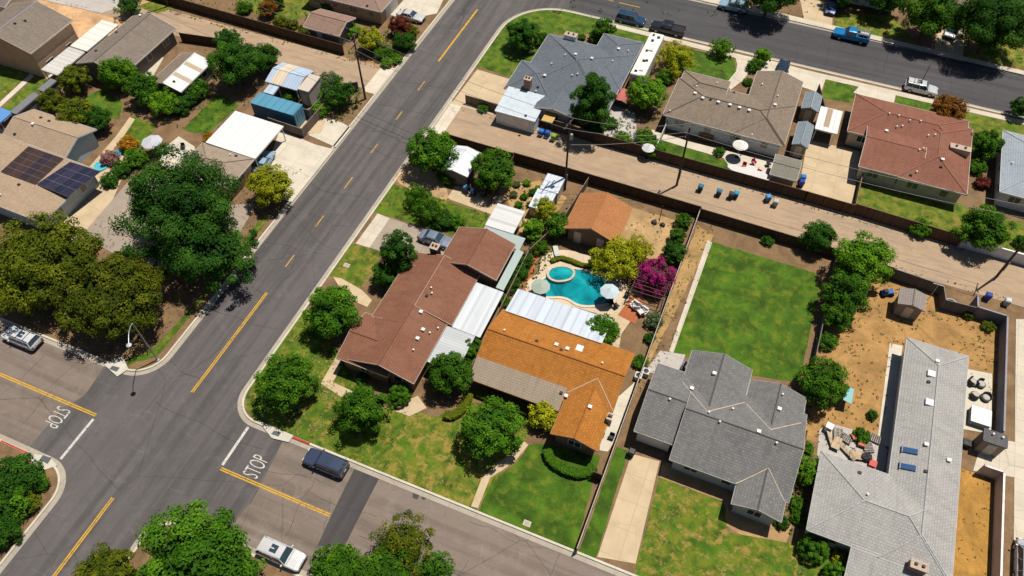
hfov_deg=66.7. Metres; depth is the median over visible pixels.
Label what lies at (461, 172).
patio shed
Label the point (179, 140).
patio
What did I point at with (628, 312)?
patio
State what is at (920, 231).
shrub
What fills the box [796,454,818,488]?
tree
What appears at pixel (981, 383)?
wicker chair
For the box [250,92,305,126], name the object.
storage container
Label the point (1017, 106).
tree
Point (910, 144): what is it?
ranch house
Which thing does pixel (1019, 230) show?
lawn
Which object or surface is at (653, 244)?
dry weeds
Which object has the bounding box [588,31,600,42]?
shrub
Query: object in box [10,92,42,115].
storage shed
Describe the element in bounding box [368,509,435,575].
tree
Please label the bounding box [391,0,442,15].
driveway
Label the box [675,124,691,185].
utility pole
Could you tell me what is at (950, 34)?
parked van
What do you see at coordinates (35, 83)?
lawn
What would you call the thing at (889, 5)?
tree
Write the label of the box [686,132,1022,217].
overhead wire
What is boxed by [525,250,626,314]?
pool deck
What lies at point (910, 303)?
garden shed
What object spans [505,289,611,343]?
patio cover
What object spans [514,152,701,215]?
wooden fence
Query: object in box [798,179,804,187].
trash bin
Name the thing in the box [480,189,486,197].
trash bin
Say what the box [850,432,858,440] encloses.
storage crate
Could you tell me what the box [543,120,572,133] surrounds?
wooden fence
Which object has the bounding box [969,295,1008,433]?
block wall
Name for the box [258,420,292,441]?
corner ramp
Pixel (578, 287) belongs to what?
swimming pool
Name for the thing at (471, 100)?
wooden fence
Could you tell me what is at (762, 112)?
ranch house
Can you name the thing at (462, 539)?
side street
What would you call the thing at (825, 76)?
sidewalk
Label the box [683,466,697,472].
window
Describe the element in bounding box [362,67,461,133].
alley apron
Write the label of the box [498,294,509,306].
shrub
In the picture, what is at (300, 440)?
red kerb
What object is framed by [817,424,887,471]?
patio
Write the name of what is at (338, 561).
tree
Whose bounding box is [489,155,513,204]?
wooden fence
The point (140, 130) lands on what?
lawn
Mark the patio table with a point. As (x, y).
(751, 167)
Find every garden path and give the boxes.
[0,74,33,106]
[90,117,134,166]
[321,358,352,396]
[333,277,371,306]
[396,396,425,415]
[471,442,527,507]
[728,54,750,89]
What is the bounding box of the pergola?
[628,262,669,310]
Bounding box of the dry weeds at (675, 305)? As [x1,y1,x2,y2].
[640,225,714,391]
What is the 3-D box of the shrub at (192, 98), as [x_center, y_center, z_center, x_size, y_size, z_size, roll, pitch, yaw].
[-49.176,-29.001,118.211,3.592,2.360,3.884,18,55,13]
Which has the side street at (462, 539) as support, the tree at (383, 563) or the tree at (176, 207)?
the tree at (383, 563)
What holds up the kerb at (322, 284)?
on the road
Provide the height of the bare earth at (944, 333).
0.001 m
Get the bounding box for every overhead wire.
[248,1,346,39]
[275,1,355,31]
[352,48,563,144]
[364,35,571,117]
[371,51,562,127]
[564,136,684,144]
[566,128,684,135]
[574,118,691,126]
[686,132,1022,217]
[692,123,1020,204]
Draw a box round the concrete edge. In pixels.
[669,240,711,352]
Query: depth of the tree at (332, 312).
89.48 m
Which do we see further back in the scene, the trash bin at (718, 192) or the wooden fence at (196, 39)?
the wooden fence at (196, 39)
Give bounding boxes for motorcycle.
[679,360,687,370]
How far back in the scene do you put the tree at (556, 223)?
100.47 m
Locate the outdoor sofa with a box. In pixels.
[629,299,648,316]
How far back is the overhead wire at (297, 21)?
113.86 m
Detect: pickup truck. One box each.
[649,19,685,37]
[832,26,870,44]
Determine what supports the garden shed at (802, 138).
on the ground at (168, 130)
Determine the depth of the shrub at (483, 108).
117.09 m
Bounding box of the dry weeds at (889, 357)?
[806,281,998,450]
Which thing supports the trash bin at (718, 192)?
on the alley
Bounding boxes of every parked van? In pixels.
[943,28,958,39]
[1011,537,1023,575]
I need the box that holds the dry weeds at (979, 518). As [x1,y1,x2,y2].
[957,470,991,573]
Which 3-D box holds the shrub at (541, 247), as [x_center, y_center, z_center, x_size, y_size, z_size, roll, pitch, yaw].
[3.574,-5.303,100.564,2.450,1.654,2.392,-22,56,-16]
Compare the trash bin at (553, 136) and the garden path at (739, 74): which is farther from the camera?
the garden path at (739, 74)
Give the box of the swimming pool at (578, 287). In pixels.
[529,265,620,307]
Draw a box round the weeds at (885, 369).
[808,285,994,426]
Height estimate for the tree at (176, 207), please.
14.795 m
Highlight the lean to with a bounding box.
[264,84,281,97]
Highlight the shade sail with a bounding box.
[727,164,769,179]
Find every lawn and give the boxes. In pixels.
[0,64,28,99]
[3,76,47,117]
[83,89,122,118]
[124,116,155,145]
[125,218,268,364]
[137,0,174,12]
[183,92,238,132]
[236,0,318,19]
[244,314,406,470]
[329,243,380,288]
[374,184,488,234]
[381,402,536,509]
[476,10,654,76]
[479,444,599,549]
[579,447,627,557]
[634,478,807,575]
[635,139,730,169]
[673,241,818,381]
[676,47,735,80]
[805,555,845,575]
[822,79,857,103]
[834,13,914,40]
[853,180,971,242]
[895,95,931,110]
[964,41,1023,67]
[965,111,1023,137]
[995,220,1023,252]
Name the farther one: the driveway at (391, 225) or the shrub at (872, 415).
the driveway at (391, 225)
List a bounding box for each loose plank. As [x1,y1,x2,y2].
[826,429,832,447]
[838,441,855,460]
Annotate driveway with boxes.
[45,0,126,12]
[84,178,255,271]
[269,130,333,201]
[309,118,350,146]
[356,213,389,246]
[369,218,443,256]
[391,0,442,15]
[448,185,505,213]
[451,70,508,113]
[597,455,658,563]
[761,60,824,90]
[799,140,859,215]
[800,0,832,24]
[853,87,895,102]
[934,28,963,60]
[973,441,1023,477]
[1013,319,1023,571]
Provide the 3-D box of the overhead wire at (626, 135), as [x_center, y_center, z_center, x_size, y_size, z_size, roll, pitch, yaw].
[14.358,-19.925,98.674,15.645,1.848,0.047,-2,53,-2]
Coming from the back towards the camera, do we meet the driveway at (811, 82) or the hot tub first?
the driveway at (811, 82)
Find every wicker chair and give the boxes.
[968,376,976,385]
[970,391,981,398]
[977,378,985,387]
[981,391,992,401]
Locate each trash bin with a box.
[463,184,469,192]
[470,187,476,195]
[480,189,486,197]
[538,128,544,136]
[544,130,550,137]
[551,133,556,141]
[628,447,635,457]
[698,183,703,191]
[716,188,722,196]
[728,191,734,199]
[733,190,739,198]
[764,194,771,201]
[772,198,779,206]
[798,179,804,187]
[799,174,806,179]
[983,291,992,300]
[1002,297,1011,306]
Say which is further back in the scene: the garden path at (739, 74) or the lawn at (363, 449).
the garden path at (739, 74)
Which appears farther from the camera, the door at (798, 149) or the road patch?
the door at (798, 149)
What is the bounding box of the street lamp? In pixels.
[126,323,159,361]
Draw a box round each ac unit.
[634,371,642,381]
[642,367,650,377]
[962,438,971,449]
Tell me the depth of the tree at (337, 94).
116.02 m
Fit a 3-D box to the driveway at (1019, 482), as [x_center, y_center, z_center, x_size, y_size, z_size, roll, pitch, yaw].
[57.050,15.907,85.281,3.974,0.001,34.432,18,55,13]
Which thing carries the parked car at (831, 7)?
on the driveway at (816, 13)
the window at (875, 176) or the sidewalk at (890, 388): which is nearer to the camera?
the sidewalk at (890, 388)
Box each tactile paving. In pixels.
[40,455,50,463]
[110,366,118,371]
[271,431,280,436]
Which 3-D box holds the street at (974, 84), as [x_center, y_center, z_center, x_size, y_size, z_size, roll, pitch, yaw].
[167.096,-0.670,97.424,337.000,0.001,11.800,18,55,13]
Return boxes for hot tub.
[968,405,991,428]
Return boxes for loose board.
[831,435,842,449]
[850,450,864,459]
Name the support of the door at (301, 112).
in the storage container
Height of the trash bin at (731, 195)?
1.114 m
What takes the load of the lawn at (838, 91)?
on the ground at (168, 130)
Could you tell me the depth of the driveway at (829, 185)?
109.69 m
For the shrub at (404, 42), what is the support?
on the ground at (168, 130)
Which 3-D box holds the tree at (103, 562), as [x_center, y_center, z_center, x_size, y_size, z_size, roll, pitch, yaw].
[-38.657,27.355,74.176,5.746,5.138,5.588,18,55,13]
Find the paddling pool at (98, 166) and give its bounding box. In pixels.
[93,162,107,170]
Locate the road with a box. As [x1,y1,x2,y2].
[0,0,571,575]
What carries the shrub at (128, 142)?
on the ground at (168, 130)
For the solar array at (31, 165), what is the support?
on the ranch house at (68, 142)
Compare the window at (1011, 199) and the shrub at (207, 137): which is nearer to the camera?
the window at (1011, 199)
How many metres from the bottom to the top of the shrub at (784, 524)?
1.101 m
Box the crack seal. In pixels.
[3,1,996,575]
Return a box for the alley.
[80,2,1023,306]
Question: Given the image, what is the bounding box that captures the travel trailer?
[628,32,663,87]
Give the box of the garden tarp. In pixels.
[838,387,853,408]
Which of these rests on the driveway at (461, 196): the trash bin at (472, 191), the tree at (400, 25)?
the trash bin at (472, 191)
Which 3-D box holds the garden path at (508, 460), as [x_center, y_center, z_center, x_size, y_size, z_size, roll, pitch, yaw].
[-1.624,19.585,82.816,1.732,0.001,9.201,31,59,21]
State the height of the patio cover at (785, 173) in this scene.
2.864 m
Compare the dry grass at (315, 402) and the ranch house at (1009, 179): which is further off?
the ranch house at (1009, 179)
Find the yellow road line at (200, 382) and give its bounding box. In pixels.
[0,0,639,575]
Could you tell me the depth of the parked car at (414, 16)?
130.86 m
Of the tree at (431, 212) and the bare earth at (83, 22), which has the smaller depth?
the tree at (431, 212)
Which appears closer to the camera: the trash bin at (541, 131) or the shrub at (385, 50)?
the trash bin at (541, 131)
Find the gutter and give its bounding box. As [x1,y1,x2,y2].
[0,0,1023,575]
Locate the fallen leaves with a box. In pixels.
[40,165,301,356]
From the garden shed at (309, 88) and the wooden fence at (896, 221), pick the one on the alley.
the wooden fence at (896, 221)
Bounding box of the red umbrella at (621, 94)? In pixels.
[616,88,630,103]
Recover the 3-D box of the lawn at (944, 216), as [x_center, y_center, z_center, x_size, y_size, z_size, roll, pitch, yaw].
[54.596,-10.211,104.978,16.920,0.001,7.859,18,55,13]
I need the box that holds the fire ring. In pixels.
[651,205,664,226]
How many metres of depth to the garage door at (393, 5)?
132.16 m
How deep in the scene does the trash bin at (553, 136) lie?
113.02 m
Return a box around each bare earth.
[38,0,151,71]
[366,56,400,66]
[393,164,448,199]
[497,181,565,238]
[620,208,679,260]
[633,225,712,397]
[660,461,790,541]
[805,263,998,441]
[953,469,993,575]
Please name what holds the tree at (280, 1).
on the lawn at (302, 6)
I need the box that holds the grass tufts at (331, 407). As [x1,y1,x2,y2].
[253,322,405,458]
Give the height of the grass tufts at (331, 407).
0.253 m
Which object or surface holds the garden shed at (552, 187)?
on the ground at (168, 130)
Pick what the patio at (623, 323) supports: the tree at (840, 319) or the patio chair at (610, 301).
the patio chair at (610, 301)
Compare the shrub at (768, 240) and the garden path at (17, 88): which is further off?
the garden path at (17, 88)
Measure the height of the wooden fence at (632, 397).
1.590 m
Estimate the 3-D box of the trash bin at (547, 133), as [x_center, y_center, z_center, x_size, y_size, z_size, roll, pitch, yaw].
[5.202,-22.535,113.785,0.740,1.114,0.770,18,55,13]
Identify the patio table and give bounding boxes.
[746,165,756,170]
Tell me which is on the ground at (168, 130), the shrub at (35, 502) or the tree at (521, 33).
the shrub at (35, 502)
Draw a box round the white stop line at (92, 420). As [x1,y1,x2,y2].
[59,419,248,465]
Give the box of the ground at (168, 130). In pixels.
[0,0,1023,575]
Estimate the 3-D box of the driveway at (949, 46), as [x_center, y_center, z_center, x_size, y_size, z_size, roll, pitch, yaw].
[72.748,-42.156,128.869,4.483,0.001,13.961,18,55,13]
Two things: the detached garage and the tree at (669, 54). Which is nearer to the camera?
the detached garage
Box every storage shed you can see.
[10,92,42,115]
[37,78,61,93]
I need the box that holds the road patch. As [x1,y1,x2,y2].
[318,469,425,545]
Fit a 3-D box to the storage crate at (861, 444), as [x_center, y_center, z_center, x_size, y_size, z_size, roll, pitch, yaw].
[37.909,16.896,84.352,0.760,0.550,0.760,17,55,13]
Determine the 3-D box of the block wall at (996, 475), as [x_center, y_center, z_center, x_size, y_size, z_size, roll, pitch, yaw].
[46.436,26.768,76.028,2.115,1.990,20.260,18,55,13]
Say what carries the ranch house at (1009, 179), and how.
on the ground at (168, 130)
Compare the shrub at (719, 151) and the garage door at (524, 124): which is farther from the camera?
the garage door at (524, 124)
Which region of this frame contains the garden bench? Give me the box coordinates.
[697,133,713,142]
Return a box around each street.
[0,324,615,575]
[566,0,1023,115]
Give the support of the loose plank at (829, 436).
on the patio at (879, 455)
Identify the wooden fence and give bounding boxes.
[0,114,13,133]
[154,0,344,54]
[179,32,242,46]
[267,102,325,137]
[303,81,358,118]
[442,132,513,159]
[465,94,497,111]
[470,250,528,368]
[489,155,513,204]
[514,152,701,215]
[529,177,588,253]
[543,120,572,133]
[571,126,807,200]
[576,209,700,553]
[592,471,601,481]
[658,120,667,142]
[698,208,896,272]
[798,430,807,469]
[804,191,856,214]
[804,255,837,413]
[816,84,824,106]
[852,203,959,245]
[854,173,862,203]
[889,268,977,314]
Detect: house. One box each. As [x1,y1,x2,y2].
[0,0,37,11]
[0,1,78,77]
[0,109,99,226]
[76,13,176,86]
[179,142,254,198]
[309,0,402,24]
[336,227,515,390]
[468,309,634,455]
[504,31,643,125]
[633,350,806,525]
[662,70,803,156]
[805,337,968,575]
[845,93,972,205]
[850,0,891,11]
[952,0,1023,26]
[993,130,1023,211]
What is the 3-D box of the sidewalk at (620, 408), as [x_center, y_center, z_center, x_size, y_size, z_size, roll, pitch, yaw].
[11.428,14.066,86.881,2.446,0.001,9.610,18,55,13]
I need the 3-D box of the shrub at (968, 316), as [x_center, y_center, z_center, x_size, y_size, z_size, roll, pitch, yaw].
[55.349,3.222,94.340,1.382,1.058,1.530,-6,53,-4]
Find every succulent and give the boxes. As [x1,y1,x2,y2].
[508,190,517,197]
[514,180,521,187]
[514,200,523,208]
[520,192,528,199]
[523,178,531,185]
[527,188,536,195]
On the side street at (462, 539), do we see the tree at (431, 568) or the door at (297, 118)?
the tree at (431, 568)
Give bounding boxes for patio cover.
[41,47,84,81]
[70,20,118,58]
[265,62,313,101]
[427,326,474,366]
[452,283,503,345]
[484,226,524,290]
[485,203,524,233]
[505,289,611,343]
[769,154,801,186]
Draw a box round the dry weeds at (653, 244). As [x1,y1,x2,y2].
[621,212,677,306]
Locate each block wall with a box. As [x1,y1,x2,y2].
[958,238,1023,264]
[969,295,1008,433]
[976,464,1005,575]
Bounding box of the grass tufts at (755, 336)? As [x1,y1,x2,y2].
[638,236,805,392]
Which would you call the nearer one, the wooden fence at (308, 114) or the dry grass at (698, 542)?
the dry grass at (698, 542)
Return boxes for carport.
[206,111,285,165]
[811,106,842,144]
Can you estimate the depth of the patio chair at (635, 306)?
94.94 m
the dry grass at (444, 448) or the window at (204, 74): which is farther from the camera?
the window at (204, 74)
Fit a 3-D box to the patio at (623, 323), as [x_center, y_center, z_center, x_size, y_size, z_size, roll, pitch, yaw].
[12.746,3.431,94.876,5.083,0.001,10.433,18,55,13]
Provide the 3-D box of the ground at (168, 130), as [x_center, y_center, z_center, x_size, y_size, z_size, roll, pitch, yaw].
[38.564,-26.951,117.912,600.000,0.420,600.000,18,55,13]
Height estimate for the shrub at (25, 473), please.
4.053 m
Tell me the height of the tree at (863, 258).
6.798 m
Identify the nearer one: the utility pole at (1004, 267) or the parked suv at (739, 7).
the utility pole at (1004, 267)
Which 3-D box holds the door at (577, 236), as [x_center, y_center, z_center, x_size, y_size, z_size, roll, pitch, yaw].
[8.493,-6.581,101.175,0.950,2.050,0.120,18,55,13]
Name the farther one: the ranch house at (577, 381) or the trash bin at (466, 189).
the trash bin at (466, 189)
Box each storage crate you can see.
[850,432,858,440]
[857,441,865,447]
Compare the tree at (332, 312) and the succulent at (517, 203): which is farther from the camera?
the succulent at (517, 203)
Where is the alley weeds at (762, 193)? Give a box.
[461,107,1001,261]
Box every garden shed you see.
[298,74,322,105]
[529,173,564,220]
[789,121,813,158]
[798,91,822,122]
[892,287,926,320]
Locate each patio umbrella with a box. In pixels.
[141,135,162,154]
[531,279,549,294]
[600,284,618,302]
[642,143,654,158]
[733,140,747,157]
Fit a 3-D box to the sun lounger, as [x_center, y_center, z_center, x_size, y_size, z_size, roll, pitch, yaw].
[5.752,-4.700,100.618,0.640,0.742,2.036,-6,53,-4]
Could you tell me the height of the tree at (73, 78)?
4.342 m
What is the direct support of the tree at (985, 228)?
on the lawn at (944, 216)
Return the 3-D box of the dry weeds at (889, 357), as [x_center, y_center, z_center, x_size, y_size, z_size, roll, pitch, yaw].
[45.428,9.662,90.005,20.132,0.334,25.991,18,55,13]
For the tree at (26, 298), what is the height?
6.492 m
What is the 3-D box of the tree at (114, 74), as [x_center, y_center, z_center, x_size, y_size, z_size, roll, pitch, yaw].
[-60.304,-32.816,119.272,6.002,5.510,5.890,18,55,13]
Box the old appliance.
[823,422,833,431]
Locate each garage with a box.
[303,9,355,44]
[495,86,543,133]
[564,192,632,251]
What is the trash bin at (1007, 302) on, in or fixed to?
on the ground at (168, 130)
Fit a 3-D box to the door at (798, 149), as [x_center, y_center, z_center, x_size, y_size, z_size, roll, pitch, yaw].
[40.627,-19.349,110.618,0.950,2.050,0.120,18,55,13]
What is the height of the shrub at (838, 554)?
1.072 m
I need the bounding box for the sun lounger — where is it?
[553,245,559,255]
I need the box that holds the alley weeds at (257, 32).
[139,3,374,67]
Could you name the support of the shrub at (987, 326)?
on the bare earth at (944, 333)
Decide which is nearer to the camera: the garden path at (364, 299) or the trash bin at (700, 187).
the garden path at (364, 299)
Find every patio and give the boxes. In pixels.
[61,147,125,241]
[146,57,163,75]
[160,136,194,167]
[299,116,326,133]
[523,253,541,290]
[596,288,644,347]
[603,105,636,141]
[618,293,644,323]
[648,351,684,372]
[652,130,772,179]
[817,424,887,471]
[964,369,991,431]
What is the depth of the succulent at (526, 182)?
107.92 m
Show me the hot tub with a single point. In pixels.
(979, 417)
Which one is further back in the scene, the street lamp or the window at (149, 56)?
the window at (149, 56)
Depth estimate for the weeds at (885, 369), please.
90.35 m
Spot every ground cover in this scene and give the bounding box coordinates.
[122,50,259,133]
[191,0,356,40]
[322,101,361,122]
[348,30,419,58]
[431,167,543,237]
[520,199,573,291]
[537,0,1022,58]
[584,109,663,133]
[782,474,811,534]
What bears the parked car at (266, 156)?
on the driveway at (294, 154)
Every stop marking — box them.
[46,406,69,427]
[243,455,266,478]
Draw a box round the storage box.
[868,460,877,468]
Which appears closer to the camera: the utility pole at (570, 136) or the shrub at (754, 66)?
the utility pole at (570, 136)
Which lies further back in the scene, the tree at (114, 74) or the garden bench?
the tree at (114, 74)
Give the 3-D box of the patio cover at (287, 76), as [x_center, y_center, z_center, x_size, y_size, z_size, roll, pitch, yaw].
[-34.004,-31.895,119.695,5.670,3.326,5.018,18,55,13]
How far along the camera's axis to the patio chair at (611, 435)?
84.69 m
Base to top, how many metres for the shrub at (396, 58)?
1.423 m
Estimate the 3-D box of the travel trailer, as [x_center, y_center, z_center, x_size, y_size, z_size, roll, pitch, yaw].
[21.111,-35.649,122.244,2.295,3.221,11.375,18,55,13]
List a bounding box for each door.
[294,111,301,126]
[298,106,305,123]
[302,94,309,105]
[316,31,322,38]
[385,0,397,18]
[500,114,529,131]
[573,231,580,242]
[596,238,603,248]
[636,434,669,451]
[792,146,802,157]
[802,110,812,121]
[900,306,913,318]
[980,444,997,454]
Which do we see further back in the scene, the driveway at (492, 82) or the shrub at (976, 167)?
the driveway at (492, 82)
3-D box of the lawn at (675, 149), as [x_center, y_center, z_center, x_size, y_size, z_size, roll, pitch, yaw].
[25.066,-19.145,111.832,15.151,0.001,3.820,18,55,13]
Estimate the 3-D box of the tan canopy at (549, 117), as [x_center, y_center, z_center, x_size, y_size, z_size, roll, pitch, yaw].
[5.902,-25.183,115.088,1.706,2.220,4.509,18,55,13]
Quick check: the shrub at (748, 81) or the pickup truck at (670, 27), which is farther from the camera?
the pickup truck at (670, 27)
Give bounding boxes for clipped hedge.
[443,392,472,420]
[471,388,530,416]
[542,448,597,479]
[550,255,590,268]
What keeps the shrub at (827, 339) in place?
on the ground at (168, 130)
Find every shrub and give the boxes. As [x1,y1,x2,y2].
[0,452,45,501]
[0,478,33,527]
[0,512,23,549]
[17,489,41,517]
[33,473,49,494]
[35,88,64,112]
[99,150,120,166]
[99,172,118,188]
[109,160,130,178]
[116,135,138,150]
[121,146,150,167]
[168,93,190,115]
[178,86,200,105]
[187,78,211,99]
[202,132,213,142]
[235,0,253,14]
[272,15,287,26]
[282,90,297,101]
[285,19,298,29]
[297,25,308,33]
[310,100,328,116]
[319,70,338,87]
[320,3,332,10]
[339,361,346,368]
[346,22,361,37]
[354,372,369,385]
[372,43,394,60]
[380,56,391,68]
[387,383,412,406]
[390,52,402,63]
[392,31,416,50]
[404,23,417,36]
[431,208,453,228]
[436,171,455,184]
[449,213,465,229]
[477,103,489,112]
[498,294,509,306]
[504,277,521,294]
[511,265,529,281]
[517,251,534,267]
[530,239,549,254]
[534,32,547,45]
[578,34,585,40]
[582,120,606,137]
[587,255,605,270]
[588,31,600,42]
[604,116,618,127]
[612,130,632,142]
[632,354,649,368]
[633,127,656,145]
[633,272,652,295]
[637,256,676,297]
[643,332,656,343]
[644,141,666,157]
[644,311,664,329]
[655,68,675,84]
[713,147,725,156]
[743,77,752,86]
[747,59,762,72]
[760,234,774,245]
[774,515,790,530]
[789,510,806,525]
[790,496,804,511]
[797,532,829,564]
[804,440,813,454]
[816,331,839,350]
[822,561,844,575]
[832,547,846,562]
[850,426,870,443]
[866,409,878,421]
[908,217,933,237]
[961,311,975,319]
[970,158,987,176]
[973,176,991,188]
[981,320,996,332]
[1011,235,1023,248]
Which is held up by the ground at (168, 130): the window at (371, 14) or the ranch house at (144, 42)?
the ranch house at (144, 42)
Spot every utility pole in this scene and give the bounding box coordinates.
[348,32,365,99]
[563,118,572,189]
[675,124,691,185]
[995,241,1023,277]
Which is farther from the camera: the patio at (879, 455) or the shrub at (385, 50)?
the shrub at (385, 50)
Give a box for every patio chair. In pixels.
[608,299,613,305]
[608,432,614,439]
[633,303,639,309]
[637,308,646,317]
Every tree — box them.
[0,210,104,315]
[0,253,69,311]
[49,244,174,339]
[53,96,93,124]
[56,64,92,92]
[71,541,136,575]
[83,104,112,130]
[97,55,137,88]
[108,142,242,266]
[112,0,141,14]
[121,71,160,105]
[129,499,254,575]
[142,86,178,116]
[160,213,259,292]
[204,38,266,84]
[212,28,242,44]
[235,545,266,575]
[245,162,294,207]
[252,43,281,70]
[253,352,319,413]
[257,0,278,16]
[270,0,284,6]
[301,285,362,338]
[309,541,361,575]
[320,75,360,110]
[331,383,393,432]
[352,538,414,575]
[357,26,384,50]
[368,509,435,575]
[369,260,400,288]
[379,229,418,273]
[388,15,411,34]
[403,182,431,209]
[404,126,459,173]
[410,192,445,223]
[415,550,455,575]
[426,351,473,394]
[460,395,526,459]
[464,338,481,360]
[470,146,515,190]
[505,17,540,50]
[521,218,546,239]
[527,400,557,430]
[533,195,556,218]
[542,210,570,237]
[569,71,616,125]
[586,312,621,344]
[588,234,645,281]
[591,16,616,36]
[616,233,653,262]
[626,74,668,108]
[654,40,696,76]
[661,240,687,263]
[669,227,686,242]
[674,213,692,228]
[709,37,736,57]
[744,0,799,17]
[753,48,773,63]
[793,355,850,408]
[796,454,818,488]
[797,219,838,251]
[818,270,871,313]
[820,297,855,332]
[832,230,897,284]
[837,0,860,6]
[865,0,903,14]
[898,0,968,39]
[930,93,969,118]
[950,204,1016,251]
[953,0,1023,56]
[971,129,1005,160]
[1009,95,1023,116]
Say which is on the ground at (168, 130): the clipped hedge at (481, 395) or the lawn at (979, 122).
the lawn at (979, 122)
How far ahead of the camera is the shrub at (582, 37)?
127.74 m
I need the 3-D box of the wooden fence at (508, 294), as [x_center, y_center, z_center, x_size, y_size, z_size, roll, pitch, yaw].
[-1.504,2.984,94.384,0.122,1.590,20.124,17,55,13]
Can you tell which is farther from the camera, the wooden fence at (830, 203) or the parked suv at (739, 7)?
the parked suv at (739, 7)
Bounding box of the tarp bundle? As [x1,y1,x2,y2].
[861,451,872,461]
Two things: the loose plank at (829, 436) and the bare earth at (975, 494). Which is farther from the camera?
the loose plank at (829, 436)
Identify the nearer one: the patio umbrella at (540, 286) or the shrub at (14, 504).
the shrub at (14, 504)
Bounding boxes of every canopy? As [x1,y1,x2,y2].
[0,108,12,129]
[541,111,556,132]
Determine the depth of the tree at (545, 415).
84.22 m
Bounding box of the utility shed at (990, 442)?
[973,428,1008,456]
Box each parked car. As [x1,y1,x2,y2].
[251,150,275,172]
[396,8,425,23]
[417,228,451,250]
[775,58,790,72]
[824,0,838,15]
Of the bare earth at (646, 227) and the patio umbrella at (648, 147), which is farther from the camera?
the patio umbrella at (648, 147)
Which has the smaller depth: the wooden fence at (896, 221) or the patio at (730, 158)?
the wooden fence at (896, 221)
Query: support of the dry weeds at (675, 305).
on the bare earth at (695, 250)
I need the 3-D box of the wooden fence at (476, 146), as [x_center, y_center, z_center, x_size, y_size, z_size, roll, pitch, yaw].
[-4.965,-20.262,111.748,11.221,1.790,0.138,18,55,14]
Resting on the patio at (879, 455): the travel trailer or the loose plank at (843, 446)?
the loose plank at (843, 446)
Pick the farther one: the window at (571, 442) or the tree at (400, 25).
the tree at (400, 25)
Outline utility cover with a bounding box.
[522,519,531,527]
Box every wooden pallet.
[833,427,842,437]
[840,432,852,444]
[863,442,873,452]
[869,432,881,444]
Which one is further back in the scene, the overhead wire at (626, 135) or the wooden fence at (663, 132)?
the wooden fence at (663, 132)
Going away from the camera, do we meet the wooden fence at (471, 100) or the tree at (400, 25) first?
the wooden fence at (471, 100)
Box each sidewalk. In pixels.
[600,21,1023,124]
[600,382,634,451]
[703,0,1023,74]
[878,343,902,446]
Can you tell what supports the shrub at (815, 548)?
on the lawn at (682, 551)
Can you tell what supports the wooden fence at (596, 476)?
on the ground at (168, 130)
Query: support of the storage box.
on the patio at (879, 455)
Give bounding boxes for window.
[55,207,64,217]
[80,184,87,193]
[146,52,152,61]
[162,37,169,47]
[201,70,207,78]
[237,173,244,183]
[331,1,337,7]
[349,6,356,12]
[368,11,374,17]
[393,375,402,382]
[567,439,580,447]
[674,119,684,127]
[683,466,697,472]
[703,127,710,133]
[729,134,740,140]
[745,509,762,517]
[759,142,768,148]
[855,135,865,142]
[866,170,879,178]
[905,182,919,189]
[937,190,948,197]
[1006,196,1021,204]
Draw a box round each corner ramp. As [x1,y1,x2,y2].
[25,453,56,470]
[104,356,127,375]
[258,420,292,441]
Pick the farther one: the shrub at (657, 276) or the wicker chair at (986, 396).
the shrub at (657, 276)
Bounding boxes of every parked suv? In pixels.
[1,325,43,351]
[255,535,307,572]
[302,448,349,478]
[615,9,645,26]
[718,0,747,14]
[903,76,937,97]
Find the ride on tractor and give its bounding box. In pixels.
[879,289,894,297]
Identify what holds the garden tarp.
on the bare earth at (944, 333)
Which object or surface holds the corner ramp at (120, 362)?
on the ground at (168, 130)
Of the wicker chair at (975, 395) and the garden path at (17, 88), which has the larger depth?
the garden path at (17, 88)
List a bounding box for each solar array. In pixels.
[1,146,63,183]
[37,162,100,196]
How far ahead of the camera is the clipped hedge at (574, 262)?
99.58 m
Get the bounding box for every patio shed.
[156,52,212,96]
[438,145,479,186]
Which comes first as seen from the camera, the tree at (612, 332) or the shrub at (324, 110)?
the tree at (612, 332)
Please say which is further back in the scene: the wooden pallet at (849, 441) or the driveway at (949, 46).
the driveway at (949, 46)
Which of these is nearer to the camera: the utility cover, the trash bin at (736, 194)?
the utility cover
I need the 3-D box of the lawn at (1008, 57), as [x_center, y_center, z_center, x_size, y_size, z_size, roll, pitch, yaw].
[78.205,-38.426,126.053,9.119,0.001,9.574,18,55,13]
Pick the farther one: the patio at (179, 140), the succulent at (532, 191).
the patio at (179, 140)
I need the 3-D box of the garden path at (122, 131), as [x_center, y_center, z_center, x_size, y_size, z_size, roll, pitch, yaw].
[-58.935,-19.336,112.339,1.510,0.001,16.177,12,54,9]
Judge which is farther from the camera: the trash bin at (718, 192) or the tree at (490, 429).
the trash bin at (718, 192)
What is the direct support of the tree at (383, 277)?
on the ground at (168, 130)
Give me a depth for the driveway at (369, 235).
103.37 m
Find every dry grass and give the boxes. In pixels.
[284,356,339,437]
[402,404,526,488]
[635,489,821,575]
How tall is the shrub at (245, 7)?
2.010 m
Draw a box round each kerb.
[0,0,1023,575]
[0,436,309,452]
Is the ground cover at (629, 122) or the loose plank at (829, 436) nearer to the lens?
the loose plank at (829, 436)

